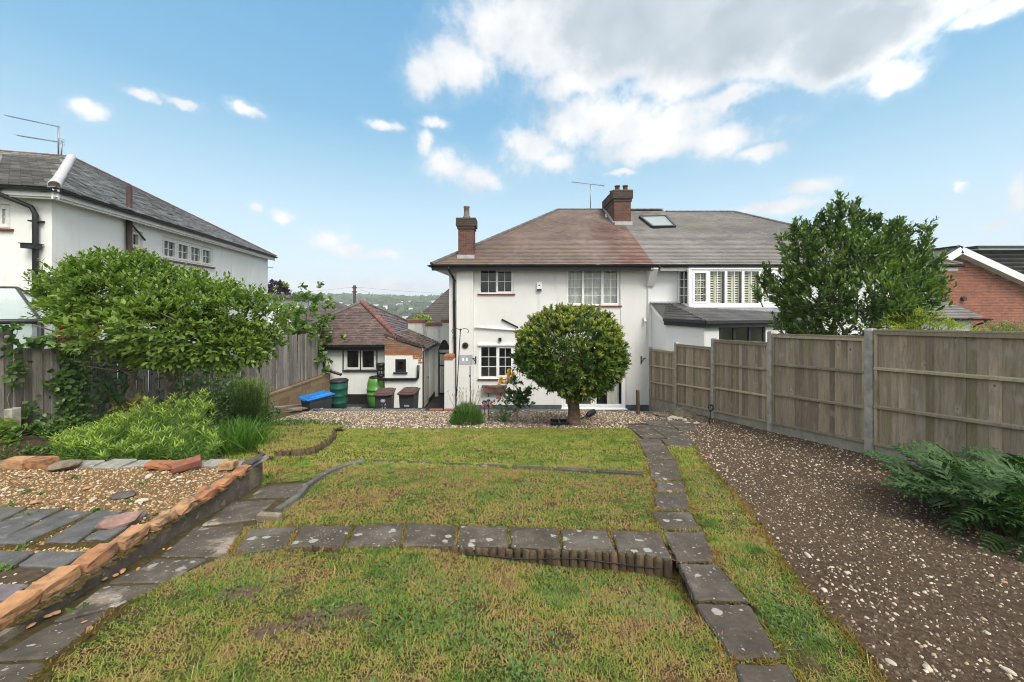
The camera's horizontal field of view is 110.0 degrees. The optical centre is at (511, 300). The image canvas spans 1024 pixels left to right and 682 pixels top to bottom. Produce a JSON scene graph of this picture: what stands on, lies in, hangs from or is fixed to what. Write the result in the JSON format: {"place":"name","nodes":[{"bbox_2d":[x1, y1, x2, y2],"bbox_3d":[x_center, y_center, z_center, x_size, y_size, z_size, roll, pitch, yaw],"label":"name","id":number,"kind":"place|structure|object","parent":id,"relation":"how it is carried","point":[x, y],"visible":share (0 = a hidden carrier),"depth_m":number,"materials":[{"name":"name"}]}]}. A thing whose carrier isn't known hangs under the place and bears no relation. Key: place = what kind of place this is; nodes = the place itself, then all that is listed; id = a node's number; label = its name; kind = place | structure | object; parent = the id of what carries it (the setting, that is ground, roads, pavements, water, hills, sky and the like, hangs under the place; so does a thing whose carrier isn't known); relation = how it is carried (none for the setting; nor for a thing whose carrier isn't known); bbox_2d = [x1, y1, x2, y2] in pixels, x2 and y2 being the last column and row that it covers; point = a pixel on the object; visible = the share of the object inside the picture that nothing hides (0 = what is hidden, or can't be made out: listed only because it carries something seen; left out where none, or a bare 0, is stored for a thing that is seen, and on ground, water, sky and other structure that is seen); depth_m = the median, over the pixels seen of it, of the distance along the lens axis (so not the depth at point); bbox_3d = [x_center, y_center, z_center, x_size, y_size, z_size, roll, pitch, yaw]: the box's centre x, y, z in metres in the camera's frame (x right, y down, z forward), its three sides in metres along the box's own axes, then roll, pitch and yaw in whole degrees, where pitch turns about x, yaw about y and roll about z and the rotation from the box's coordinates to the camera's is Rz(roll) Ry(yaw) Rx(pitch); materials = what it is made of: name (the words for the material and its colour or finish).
{"place":"outdoors","nodes":[
{"label":"outdoors","id":0,"kind":"place"},
{"bbox_2d":[0,465,230,630],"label":"shingle terrace","id":1,"kind":"structure","parent":0,"point":[143,499],"depth_m":3.27,"materials":[{"name":"beige gravel"}]},
{"bbox_2d":[1,456,35,468],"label":"brick","id":2,"kind":"object","parent":1,"relation":"on","point":[16,462],"visible":0.79,"depth_m":3.78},
{"bbox_2d":[0,562,52,583],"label":"earth strip","id":3,"kind":"object","parent":1,"relation":"on","point":[23,575],"depth_m":2.10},
{"bbox_2d":[24,456,59,468],"bbox_3d":[-5.030,1.734,3.839,0.241,0.106,0.123,0,0,0],"label":"brick","id":4,"kind":"object","parent":1,"relation":"on","point":[41,462],"visible":0.87,"depth_m":3.78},
{"bbox_2d":[46,459,82,471],"bbox_3d":[-4.680,1.724,3.755,0.254,0.104,0.171,0,0,-23],"label":"rock","id":5,"kind":"object","parent":1,"relation":"on","point":[65,464],"visible":1,"depth_m":3.72,"materials":[{"name":"grey stone"}]},
{"bbox_2d":[0,507,147,602],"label":"terrace paving","id":6,"kind":"structure","parent":1,"relation":"on","point":[15,530],"depth_m":2.51,"materials":[{"name":"grey stone"}]},
{"bbox_2d":[94,510,142,529],"bbox_3d":[-2.882,1.613,2.627,0.242,0.100,0.129,0,0,-32],"label":"rock","id":7,"kind":"object","parent":6,"relation":"on","point":[121,520],"visible":0.97,"depth_m":2.60,"materials":[{"name":"pink stone"}]},
{"bbox_2d":[0,474,155,612],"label":"weeds","id":8,"kind":"object","parent":1,"relation":"on","point":[69,610],"visible":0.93,"depth_m":2.77,"materials":[{"name":"green plant"}]},
{"bbox_2d":[0,464,229,584],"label":"pea shingle","id":9,"kind":"object","parent":1,"relation":"on","point":[62,499],"visible":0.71,"depth_m":3.31,"materials":[{"name":"beige gravel"}]},
{"bbox_2d":[108,491,135,499],"bbox_3d":[-3.383,1.691,3.120,0.187,0.046,0.113,0,0,-11],"label":"rock","id":10,"kind":"object","parent":1,"relation":"on","point":[123,495],"visible":1,"depth_m":3.10,"materials":[{"name":"stone"}]},
{"bbox_2d":[144,460,166,470],"bbox_3d":[-3.733,1.729,3.781,0.213,0.080,0.135,3,0,-6],"label":"brick","id":11,"kind":"object","parent":1,"relation":"on","point":[154,464],"visible":0.78,"depth_m":3.73,"materials":[{"name":"brick"}]},
{"bbox_2d":[159,459,182,469],"bbox_3d":[-3.583,1.727,3.776,0.212,0.075,0.140,0,0,0],"label":"brick","id":12,"kind":"object","parent":1,"relation":"on","point":[167,465],"visible":0.56,"depth_m":3.73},
{"bbox_2d":[171,455,201,473],"bbox_3d":[-3.379,1.698,3.724,0.238,0.072,0.112,-9,21,-43],"label":"brick","id":13,"kind":"object","parent":1,"relation":"on","point":[186,464],"visible":1,"depth_m":3.70,"materials":[{"name":"red brick"}]},
{"bbox_2d":[218,459,238,469],"bbox_3d":[-2.970,1.715,3.751,0.151,0.073,0.102,0,0,-6],"label":"brick","id":14,"kind":"object","parent":1,"relation":"on","point":[230,464],"visible":0.99,"depth_m":3.71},
{"bbox_2d":[0,399,302,459],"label":"planting bed","id":15,"kind":"object","parent":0,"point":[34,439],"visible":0.02,"depth_m":5.19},
{"bbox_2d":[0,417,27,442],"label":"plant","id":16,"kind":"object","parent":15,"relation":"on","point":[6,425],"visible":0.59,"depth_m":5.10,"materials":[{"name":"green plant"}]},
{"bbox_2d":[0,417,213,459],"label":"weeds","id":17,"kind":"object","parent":15,"relation":"on","point":[24,451],"visible":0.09,"depth_m":4.89,"materials":[{"name":"green plant"}]},
{"bbox_2d":[91,359,135,414],"bbox_3d":[-7.221,1.552,6.424,1.298,1.314,0.560,0,0,8],"label":"plant","id":18,"kind":"object","parent":15,"relation":"on","point":[110,381],"visible":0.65,"depth_m":6.38,"materials":[{"name":"green plant"}]},
{"bbox_2d":[44,388,225,459],"bbox_3d":[-4.905,1.807,4.693,1.669,1.133,2.594,0,0,-43],"label":"plant","id":19,"kind":"object","parent":15,"relation":"on","point":[142,438],"visible":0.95,"depth_m":4.53,"materials":[{"name":"green plant"}]},
{"bbox_2d":[109,392,172,416],"bbox_3d":[-5.782,1.608,5.545,0.863,0.418,0.402,0,0,-11],"label":"plant","id":20,"kind":"object","parent":15,"relation":"on","point":[138,397],"visible":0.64,"depth_m":5.51,"materials":[{"name":"green plant"}]},
{"bbox_2d":[3,384,280,452],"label":"undergrowth","id":21,"kind":"object","parent":15,"relation":"on","point":[36,423],"visible":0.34,"depth_m":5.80,"materials":[{"name":"green plant"}]},
{"bbox_2d":[18,243,296,418],"bbox_3d":[-6.126,0.572,6.148,4.148,3.156,2.651,0,0,0],"label":"bush","id":22,"kind":"object","parent":15,"relation":"on","point":[206,326],"visible":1,"depth_m":5.65,"materials":[{"name":"green plant"}]},
{"bbox_2d":[182,411,288,457],"bbox_3d":[-4.176,2.058,5.416,1.395,0.795,1.530,0,0,-28],"label":"plant","id":23,"kind":"object","parent":15,"relation":"on","point":[237,438],"visible":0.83,"depth_m":5.38,"materials":[{"name":"green plant"}]},
{"bbox_2d":[227,374,271,424],"bbox_3d":[-5.984,2.284,8.209,0.853,1.210,0.890,0,0,-17],"label":"plant","id":24,"kind":"object","parent":15,"relation":"on","point":[254,406],"visible":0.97,"depth_m":8.09,"materials":[{"name":"green plant"}]},
{"bbox_2d":[274,428,336,457],"bbox_3d":[-3.190,2.428,5.999,0.542,0.626,1.886,0,0,0],"label":"log edging","id":25,"kind":"object","parent":15,"relation":"on","point":[317,448],"visible":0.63,"depth_m":5.32,"materials":[{"name":"brown wood"}]},
{"bbox_2d":[0,483,305,681],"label":"garden path","id":26,"kind":"structure","parent":0,"point":[202,543],"depth_m":2.18,"materials":[{"name":"grey stone"}]},
{"bbox_2d":[254,423,344,457],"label":"raised turf grass","id":27,"kind":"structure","parent":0,"point":[306,440],"depth_m":6.01,"materials":[{"name":"green plant"}]},
{"bbox_2d":[276,299,410,403],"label":"garage","id":28,"kind":"structure","parent":0,"point":[356,355],"depth_m":13.98,"materials":[{"name":"brown tile"}]},
{"bbox_2d":[342,351,377,371],"bbox_3d":[-5.882,2.259,14.395,1.359,0.944,1.150,0,0,0],"label":"window","id":29,"kind":"structure","parent":28,"relation":"in","point":[355,361],"depth_m":13.92,"materials":[{"name":"white paint"}]},
{"bbox_2d":[347,394,443,410],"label":"yard","id":30,"kind":"structure","parent":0,"point":[437,402],"depth_m":13.83,"materials":[{"name":"grey concrete"}]},
{"bbox_2d":[298,390,335,410],"bbox_3d":[-5.977,3.392,10.984,0.630,1.116,0.900,0,0,36],"label":"storage box","id":31,"kind":"object","parent":30,"relation":"on","point":[320,400],"visible":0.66,"depth_m":10.81,"materials":[{"name":"grey plastic"}]},
{"bbox_2d":[329,378,348,408],"bbox_3d":[-5.720,3.107,11.842,0.588,1.025,0.605,0,0,0],"label":"water butt","id":32,"kind":"object","parent":30,"relation":"on","point":[339,387],"visible":0.86,"depth_m":11.64,"materials":[{"name":"green plastic"}]},
{"bbox_2d":[366,375,384,408],"bbox_3d":[-5.050,3.405,13.300,0.670,1.190,0.670,0,0,0],"label":"water butt","id":33,"kind":"object","parent":30,"relation":"on","point":[374,384],"visible":0.61,"depth_m":13.04,"materials":[{"name":"green plastic"}]},
{"bbox_2d":[376,363,384,376],"bbox_3d":[-4.860,2.565,13.340,0.390,0.470,0.384,0,0,0],"label":"crate","id":34,"kind":"object","parent":33,"relation":"on","point":[380,367],"visible":0.78,"depth_m":13.20,"materials":[{"name":"black plastic"}]},
{"bbox_2d":[373,387,395,408],"bbox_3d":[-3.991,3.322,11.255,0.570,1.076,0.721,0,0,-7],"label":"wheelie bin","id":35,"kind":"object","parent":30,"relation":"on","point":[384,398],"visible":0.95,"depth_m":11.02,"materials":[{"name":"grey plastic"}]},
{"bbox_2d":[377,329,439,408],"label":"store","id":36,"kind":"structure","parent":30,"relation":"on","point":[407,365],"depth_m":12.90,"materials":[{"name":"white paint"}]},
{"bbox_2d":[393,359,407,373],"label":"window","id":37,"kind":"structure","parent":36,"relation":"in","point":[400,364],"depth_m":12.89,"materials":[{"name":"black plastic"}]},
{"bbox_2d":[424,349,427,406],"bbox_3d":[-3.223,2.867,13.410,0.018,2.066,0.760,0,0,0],"label":"door","id":38,"kind":"structure","parent":36,"relation":"in","point":[425,351],"depth_m":13.32,"materials":[{"name":"white wood"}]},
{"bbox_2d":[397,387,420,408],"bbox_3d":[-3.260,3.322,11.355,0.550,1.076,0.721,0,0,3],"label":"wheelie bin","id":39,"kind":"object","parent":30,"relation":"on","point":[408,397],"visible":0.63,"depth_m":11.11,"materials":[{"name":"grey plastic"}]},
{"bbox_2d":[407,319,448,395],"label":"boundary wall","id":40,"kind":"structure","parent":30,"relation":"on","point":[439,332],"depth_m":15.00,"materials":[{"name":"white paint"}]},
{"bbox_2d":[438,340,448,394],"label":"gate","id":41,"kind":"structure","parent":40,"relation":"attached to","point":[444,346],"depth_m":15.09,"materials":[{"name":"black metal"}]},
{"bbox_2d":[444,353,454,408],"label":"gate pier","id":42,"kind":"structure","parent":30,"relation":"on","point":[449,373],"depth_m":12.50,"materials":[{"name":"white paint"}]},
{"bbox_2d":[0,411,888,681],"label":"lawn","id":43,"kind":"structure","parent":0,"point":[47,621],"depth_m":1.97,"materials":[{"name":"green plant"}]},
{"bbox_2d":[221,446,305,479],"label":"turf grass","id":44,"kind":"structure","parent":43,"relation":"on","point":[275,465],"depth_m":4.85,"materials":[{"name":"green plant"}]},
{"bbox_2d":[257,511,281,521],"bbox_3d":[-2.048,1.840,3.027,0.211,0.095,0.055,0,0,8],"label":"kerb block","id":45,"kind":"object","parent":43,"relation":"on","point":[262,516],"depth_m":3.01,"materials":[{"name":"stone"}]},
{"bbox_2d":[274,459,364,512],"bbox_3d":[-2.147,2.067,4.024,0.244,0.464,1.703,0,0,2],"label":"kerb edging","id":46,"kind":"object","parent":43,"relation":"on","point":[297,496],"visible":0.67,"depth_m":3.84,"materials":[{"name":"concrete"}]},
{"bbox_2d":[0,468,783,681],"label":"moss","id":47,"kind":"object","parent":43,"relation":"on","point":[45,676],"visible":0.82,"depth_m":1.97,"materials":[{"name":"green plant"}]},
{"bbox_2d":[54,465,869,681],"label":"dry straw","id":48,"kind":"object","parent":43,"relation":"on","point":[467,586],"visible":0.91,"depth_m":1.98,"materials":[{"name":"beige plant"}]},
{"bbox_2d":[285,544,671,579],"bbox_3d":[-0.277,1.830,2.485,2.671,0.299,0.131,0,0,4],"label":"log edging","id":49,"kind":"object","parent":43,"relation":"on","point":[600,560],"visible":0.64,"depth_m":2.47,"materials":[{"name":"brown wood"}]},
{"bbox_2d":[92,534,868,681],"bbox_3d":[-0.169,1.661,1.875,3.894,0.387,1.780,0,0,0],"label":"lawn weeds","id":50,"kind":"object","parent":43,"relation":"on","point":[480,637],"visible":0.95,"depth_m":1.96,"materials":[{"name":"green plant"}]},
{"bbox_2d":[288,427,706,467],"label":"lawn grass","id":51,"kind":"structure","parent":43,"relation":"on","point":[487,439],"depth_m":5.74,"materials":[{"name":"green plant"}]},
{"bbox_2d":[230,455,778,563],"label":"lawn grass","id":52,"kind":"structure","parent":43,"relation":"on","point":[494,512],"depth_m":3.49,"materials":[{"name":"green plant"}]},
{"bbox_2d":[369,459,642,476],"bbox_3d":[-0.194,2.167,4.626,3.585,0.246,0.113,0,0,11],"label":"kerb edging","id":53,"kind":"object","parent":43,"relation":"on","point":[603,471],"visible":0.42,"depth_m":4.49,"materials":[{"name":"stone"}]},
{"bbox_2d":[647,411,1023,681],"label":"soil bed","id":54,"kind":"object","parent":43,"relation":"on","point":[893,657],"visible":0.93,"depth_m":2.38,"materials":[{"name":"brown soil"}]},
{"bbox_2d":[216,411,1023,679],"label":"soil clods","id":55,"kind":"object","parent":54,"relation":"on","point":[261,632],"visible":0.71,"depth_m":2.01,"materials":[{"name":"brown soil"}]},
{"bbox_2d":[646,407,706,424],"bbox_3d":[4.306,2.937,9.273,1.522,0.415,2.292,0,0,34],"label":"rubble heap","id":56,"kind":"object","parent":54,"relation":"on","point":[680,411],"visible":0.77,"depth_m":9.29,"materials":[{"name":"beige stone"}]},
{"bbox_2d":[646,411,1023,681],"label":"flint chips","id":57,"kind":"object","parent":54,"relation":"on","point":[888,635],"visible":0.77,"depth_m":2.70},
{"bbox_2d":[860,439,1023,561],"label":"plant","id":58,"kind":"object","parent":54,"relation":"on","point":[991,485],"visible":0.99,"depth_m":3.00,"materials":[{"name":"green plant"}]},
{"bbox_2d":[235,523,671,564],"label":"garden path","id":59,"kind":"structure","parent":0,"point":[431,536],"depth_m":2.67,"materials":[{"name":"grey stone"}]},
{"bbox_2d":[272,410,660,428],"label":"gravel","id":60,"kind":"structure","parent":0,"point":[364,418],"depth_m":8.81,"materials":[{"name":"beige gravel"}]},
{"bbox_2d":[222,417,349,439],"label":"weeds","id":61,"kind":"object","parent":60,"relation":"on","point":[299,421],"visible":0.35,"depth_m":7.76,"materials":[{"name":"green plant"}]},
{"bbox_2d":[451,328,468,416],"bbox_3d":[-1.198,1.655,8.178,0.410,2.044,0.280,0,0,0],"label":"feeder pole","id":62,"kind":"object","parent":60,"relation":"on","point":[460,329],"visible":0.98,"depth_m":8.20,"materials":[{"name":"black metal"}]},
{"bbox_2d":[448,385,485,425],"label":"plant","id":63,"kind":"object","parent":60,"relation":"on","point":[464,411],"visible":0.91,"depth_m":8.01,"materials":[{"name":"green plant"}]},
{"bbox_2d":[481,390,516,421],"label":"rose bush","id":64,"kind":"object","parent":60,"relation":"on","point":[503,418],"visible":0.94,"depth_m":8.31,"materials":[{"name":"green plant"}]},
{"bbox_2d":[497,353,538,424],"bbox_3d":[0.139,2.018,8.149,0.968,1.729,0.736,0,0,0],"label":"rose bush","id":65,"kind":"object","parent":60,"relation":"on","point":[518,397],"visible":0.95,"depth_m":8.07,"materials":[{"name":"green plant"}]},
{"bbox_2d":[549,419,568,425],"bbox_3d":[1.050,2.718,7.991,0.400,0.080,0.280,0,0,0],"label":"plant tray","id":66,"kind":"object","parent":60,"relation":"on","point":[556,422],"visible":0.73,"depth_m":8.05,"materials":[{"name":"black plastic"}]},
{"bbox_2d":[636,390,639,414],"bbox_3d":[3.412,2.927,9.700,0.095,1.032,0.085,0,0,0],"label":"post","id":67,"kind":"object","parent":60,"relation":"on","point":[637,401],"visible":0.58,"depth_m":9.66,"materials":[{"name":"brown wood"}]},
{"bbox_2d":[0,0,1023,295],"label":"sky","id":68,"kind":"structure","parent":0,"point":[345,141],"materials":[{"name":"blue"}]},
{"bbox_2d":[626,419,795,681],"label":"garden path","id":69,"kind":"structure","parent":0,"point":[740,626],"depth_m":2.24,"materials":[{"name":"grey stone"}]},
{"bbox_2d":[930,245,1023,330],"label":"house","id":70,"kind":"structure","parent":0,"point":[990,281],"depth_m":16.99,"materials":[{"name":"red brick"}]},
{"bbox_3d":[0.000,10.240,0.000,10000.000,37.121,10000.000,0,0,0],"label":"ground","id":71,"kind":"structure","parent":0,"visible":0},
{"bbox_2d":[0,286,43,360],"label":"greenhouse","id":72,"kind":"object","parent":71,"relation":"on","point":[40,331],"visible":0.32,"depth_m":6.35,"materials":[{"name":"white glass"}]},
{"bbox_2d":[0,459,262,644],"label":"terrace edge","id":73,"kind":"object","parent":71,"relation":"on","point":[238,488],"visible":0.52,"depth_m":2.84,"materials":[{"name":"concrete"}]},
{"bbox_2d":[0,464,251,629],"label":"brick row","id":74,"kind":"object","parent":73,"relation":"on","point":[15,605],"visible":0.98,"depth_m":2.18,"materials":[{"name":"brick"}]},
{"bbox_2d":[241,452,263,464],"bbox_3d":[-2.798,1.716,3.831,0.230,0.024,0.140,-26,11,-10],"label":"slate","id":75,"kind":"object","parent":73,"relation":"on","point":[253,459],"visible":0.79,"depth_m":3.82,"materials":[{"name":"grey stone"}]},
{"bbox_2d":[0,115,277,391],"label":"house","id":76,"kind":"structure","parent":71,"relation":"on","point":[53,207],"depth_m":8.83,"materials":[{"name":"white paint"}]},
{"bbox_2d":[0,204,13,230],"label":"window","id":77,"kind":"structure","parent":76,"relation":"in","point":[4,208],"depth_m":7.25,"materials":[{"name":"white paint"}]},
{"bbox_2d":[133,231,146,250],"bbox_3d":[-10.466,-1.621,9.569,0.880,0.524,0.504,0,0,-15],"label":"window","id":78,"kind":"structure","parent":76,"relation":"in","point":[136,237],"depth_m":9.74,"materials":[{"name":"white paint"}]},
{"bbox_2d":[162,236,215,268],"bbox_3d":[-11.051,-1.558,11.824,0.860,0.732,2.840,0,0,-15],"label":"window","id":79,"kind":"structure","parent":76,"relation":"in","point":[178,251],"depth_m":11.95,"materials":[{"name":"white paint"}]},
{"bbox_2d":[268,279,291,294],"bbox_3d":[-25.358,2.841,37.961,3.904,10.378,3.056,0,0,0],"label":"tree","id":80,"kind":"object","parent":71,"relation":"on","point":[279,288],"visible":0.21,"depth_m":37.55,"materials":[{"name":"purple plant"}]},
{"bbox_2d":[259,373,330,410],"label":"retaining wall","id":81,"kind":"structure","parent":71,"relation":"on","point":[288,395],"depth_m":11.99,"materials":[{"name":"beige concrete"}]},
{"bbox_2d":[0,330,317,435],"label":"fence","id":82,"kind":"object","parent":81,"relation":"on","point":[288,370],"visible":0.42,"depth_m":6.61,"materials":[{"name":"brown wood"}]},
{"bbox_2d":[0,322,249,427],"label":"ivy","id":83,"kind":"object","parent":82,"relation":"attached to","point":[60,385],"visible":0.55,"depth_m":6.01,"materials":[{"name":"green plant"}]},
{"bbox_2d":[268,294,327,322],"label":"house","id":84,"kind":"structure","parent":71,"relation":"on","point":[287,299],"depth_m":27.50,"materials":[{"name":"white paint"}]},
{"bbox_2d":[268,281,346,374],"bbox_3d":[-7.792,1.432,13.459,2.896,4.379,1.869,0,0,0],"label":"tree","id":85,"kind":"object","parent":71,"relation":"on","point":[298,325],"visible":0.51,"depth_m":13.41,"materials":[{"name":"green plant"}]},
{"bbox_2d":[272,300,346,322],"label":"house","id":86,"kind":"structure","parent":71,"relation":"on","point":[321,310],"depth_m":25.38,"materials":[{"name":"white"}]},
{"bbox_2d":[274,292,442,316],"bbox_3d":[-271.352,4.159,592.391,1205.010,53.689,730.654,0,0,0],"label":"woodland","id":87,"kind":"object","parent":71,"relation":"on","point":[417,305],"visible":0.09,"depth_m":594.03,"materials":[{"name":"green plant"}]},
{"bbox_2d":[420,289,448,352],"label":"house","id":88,"kind":"structure","parent":71,"relation":"on","point":[437,310],"depth_m":24.15,"materials":[{"name":"brown tile"}]},
{"bbox_2d":[272,408,652,412],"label":"retaining wall","id":89,"kind":"structure","parent":71,"relation":"on","point":[407,409],"depth_m":10.51,"materials":[{"name":"concrete"}]},
{"bbox_2d":[427,182,663,410],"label":"house","id":90,"kind":"structure","parent":71,"relation":"on","point":[503,285],"depth_m":13.00,"materials":[{"name":"white paint"}]},
{"bbox_2d":[482,385,506,395],"bbox_3d":[-0.631,3.260,12.893,0.891,0.410,0.216,0,0,0],"label":"planter trough","id":91,"kind":"object","parent":90,"relation":"attached to","point":[488,389],"visible":0.84,"depth_m":12.80,"materials":[{"name":"brown wood"}]},
{"bbox_2d":[477,346,513,379],"bbox_3d":[-0.557,2.244,13.365,1.383,1.257,0.850,0,0,0],"label":"window","id":92,"kind":"structure","parent":90,"relation":"in","point":[494,361],"depth_m":13.79,"materials":[{"name":"white plastic"}]},
{"bbox_2d":[477,271,514,294],"bbox_3d":[-0.566,-0.681,13.390,1.364,0.941,0.900,0,0,0],"label":"window","id":93,"kind":"structure","parent":90,"relation":"in","point":[490,282],"depth_m":13.84,"materials":[{"name":"white plastic"}]},
{"bbox_2d":[566,271,621,306],"bbox_3d":[2.944,-0.472,13.111,2.070,1.378,0.342,0,0,0],"label":"window","id":94,"kind":"structure","parent":90,"relation":"in","point":[592,287],"depth_m":13.24,"materials":[{"name":"white plastic"}]},
{"bbox_2d":[562,355,627,409],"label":"patio door","id":95,"kind":"structure","parent":90,"relation":"in","point":[615,400],"depth_m":13.02,"materials":[{"name":"white plastic"}]},
{"bbox_2d":[510,302,631,425],"bbox_3d":[1.295,1.467,8.020,2.697,2.932,2.663,0,0,0],"label":"tree","id":96,"kind":"object","parent":71,"relation":"on","point":[538,362],"visible":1,"depth_m":7.33,"materials":[{"name":"green plant"}]},
{"bbox_2d":[625,210,992,410],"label":"house","id":97,"kind":"structure","parent":71,"relation":"on","point":[708,265],"depth_m":12.84,"materials":[{"name":"grey tile"}]},
{"bbox_2d":[678,271,686,305],"bbox_3d":[6.117,-0.472,12.733,0.065,1.276,0.535,0,0,-20],"label":"window","id":98,"kind":"structure","parent":97,"relation":"in","point":[679,272],"depth_m":12.91,"materials":[{"name":"white plastic"}]},
{"bbox_2d":[677,269,777,305],"bbox_3d":[7.800,-0.462,12.893,3.800,1.496,0.913,0,0,0],"label":"bay window","id":99,"kind":"structure","parent":97,"relation":"in","point":[710,287],"depth_m":12.60,"materials":[{"name":"white plastic"}]},
{"bbox_2d":[719,327,764,341],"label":"window","id":100,"kind":"structure","parent":97,"relation":"in","point":[757,334],"depth_m":11.94,"materials":[{"name":"grey glass"}]},
{"bbox_2d":[649,328,1023,467],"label":"fence","id":101,"kind":"object","parent":71,"relation":"on","point":[885,390],"visible":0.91,"depth_m":5.29,"materials":[{"name":"wood"}]},
{"bbox_2d":[749,189,956,335],"bbox_3d":[7.314,0.277,7.703,3.676,5.310,2.907,0,0,35],"label":"tree","id":102,"kind":"object","parent":71,"relation":"on","point":[894,262],"visible":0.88,"depth_m":7.37,"materials":[{"name":"green plant"}]},
{"bbox_2d":[874,305,980,330],"bbox_3d":[7.521,1.282,6.458,2.199,2.446,1.056,0,0,0],"label":"bush","id":103,"kind":"object","parent":71,"relation":"on","point":[950,322],"visible":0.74,"depth_m":6.51,"materials":[{"name":"green plant"}]},
{"bbox_2d":[969,319,1023,330],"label":"bush","id":104,"kind":"object","parent":71,"relation":"on","point":[1005,327],"visible":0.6,"depth_m":8.37,"materials":[{"name":"green plant"}]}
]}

